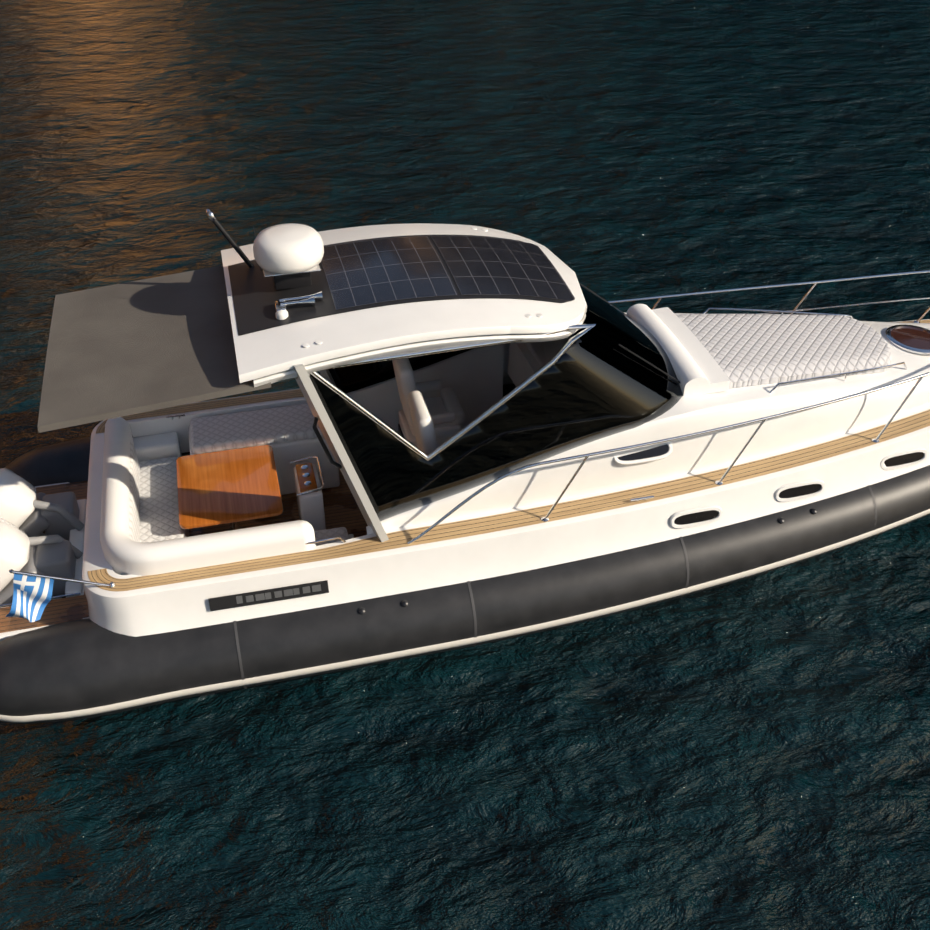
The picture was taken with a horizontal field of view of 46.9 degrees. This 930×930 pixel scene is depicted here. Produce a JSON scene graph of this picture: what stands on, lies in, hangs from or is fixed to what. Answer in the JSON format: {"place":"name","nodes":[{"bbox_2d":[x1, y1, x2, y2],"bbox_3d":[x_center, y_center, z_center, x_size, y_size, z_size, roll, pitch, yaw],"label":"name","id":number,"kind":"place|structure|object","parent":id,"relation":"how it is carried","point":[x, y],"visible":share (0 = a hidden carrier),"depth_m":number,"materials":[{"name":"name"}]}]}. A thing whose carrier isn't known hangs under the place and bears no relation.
{"place":"outdoors","nodes":[
{"label":"outdoors","id":0,"kind":"place"},
{"bbox_2d":[0,0,929,929],"bbox_3d":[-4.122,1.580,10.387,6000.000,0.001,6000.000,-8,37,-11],"label":"sea","id":1,"kind":"structure","parent":0,"point":[748,754],"depth_m":11.10,"materials":[{"name":"liquid"}]},
{"bbox_2d":[0,313,929,640],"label":"boat hull","id":2,"kind":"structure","parent":1,"relation":"in","point":[476,379],"depth_m":9.65,"materials":[{"name":"white plastic"}]},
{"bbox_2d":[0,468,79,607],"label":"outboards","id":3,"kind":"object","parent":2,"relation":"attached to","point":[22,519],"visible":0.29,"depth_m":9.56,"materials":[{"name":"white plastic"}]},
{"bbox_2d":[176,445,282,528],"bbox_3d":[-2.206,0.186,9.992,0.920,0.040,1.100,-8,37,-11],"label":"table","id":4,"kind":"object","parent":2,"relation":"on","point":[227,486],"visible":0.98,"depth_m":9.93,"materials":[{"name":"brown wood"}]},
{"bbox_2d":[208,580,328,610],"bbox_3d":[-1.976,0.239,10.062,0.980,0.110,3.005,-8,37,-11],"label":"vent","id":5,"kind":"object","parent":2,"relation":"attached to","point":[266,596],"visible":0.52,"depth_m":8.90,"materials":[{"name":"black"}]},
{"bbox_2d":[221,223,586,386],"bbox_3d":[-0.494,-1.532,9.223,3.030,0.446,2.284,-8,37,-11],"label":"hardtop","id":6,"kind":"object","parent":2,"relation":"on","point":[389,289],"visible":0.92,"depth_m":8.75,"materials":[{"name":"white plastic"}]},
{"bbox_2d":[37,265,270,432],"bbox_3d":[-2.588,-1.063,8.929,1.742,0.230,2.196,-8,37,-11],"label":"bimini","id":7,"kind":"object","parent":6,"relation":"attached to","point":[136,347],"visible":0.85,"depth_m":8.72,"materials":[{"name":"fabric"}]},
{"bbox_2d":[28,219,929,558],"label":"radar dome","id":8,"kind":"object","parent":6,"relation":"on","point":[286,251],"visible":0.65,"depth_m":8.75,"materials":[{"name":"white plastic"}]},
{"bbox_2d":[0,384,929,723],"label":"tubes","id":9,"kind":"object","parent":2,"relation":"on","point":[72,670],"visible":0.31,"depth_m":9.20,"materials":[{"name":"grey rubber"}]},
{"bbox_2d":[0,320,929,632],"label":"teak decks","id":10,"kind":"object","parent":2,"relation":"on","point":[340,508],"visible":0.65,"depth_m":9.63,"materials":[{"name":"brown wood"}]},
{"bbox_2d":[0,209,929,606],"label":"stainless fittings","id":11,"kind":"object","parent":2,"relation":"on","point":[306,299],"visible":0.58,"depth_m":9.07,"materials":[{"name":"silver metal"}]},
{"bbox_2d":[6,574,53,621],"bbox_3d":[-3.470,1.040,8.515,0.452,0.489,0.098,-8,37,-11],"label":"flag","id":12,"kind":"object","parent":11,"relation":"on","point":[32,595],"visible":1,"depth_m":8.54,"materials":[{"name":"blue fabric"}]},
{"bbox_2d":[100,304,891,575],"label":"seat cushions","id":13,"kind":"object","parent":2,"relation":"on","point":[141,532],"visible":0.73,"depth_m":10.11,"materials":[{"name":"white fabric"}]},
{"bbox_2d":[309,285,682,520],"bbox_3d":[0.226,-0.972,9.849,3.714,1.726,2.169,-8,37,-11],"label":"windshield","id":14,"kind":"object","parent":2,"relation":"on","point":[596,382],"visible":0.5,"depth_m":9.16,"materials":[{"name":"black glass"}]},
{"bbox_2d":[613,442,927,528],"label":"portholes","id":15,"kind":"object","parent":2,"relation":"attached to","point":[792,491],"visible":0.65,"depth_m":9.72,"materials":[{"name":"silver glass"}]}
]}

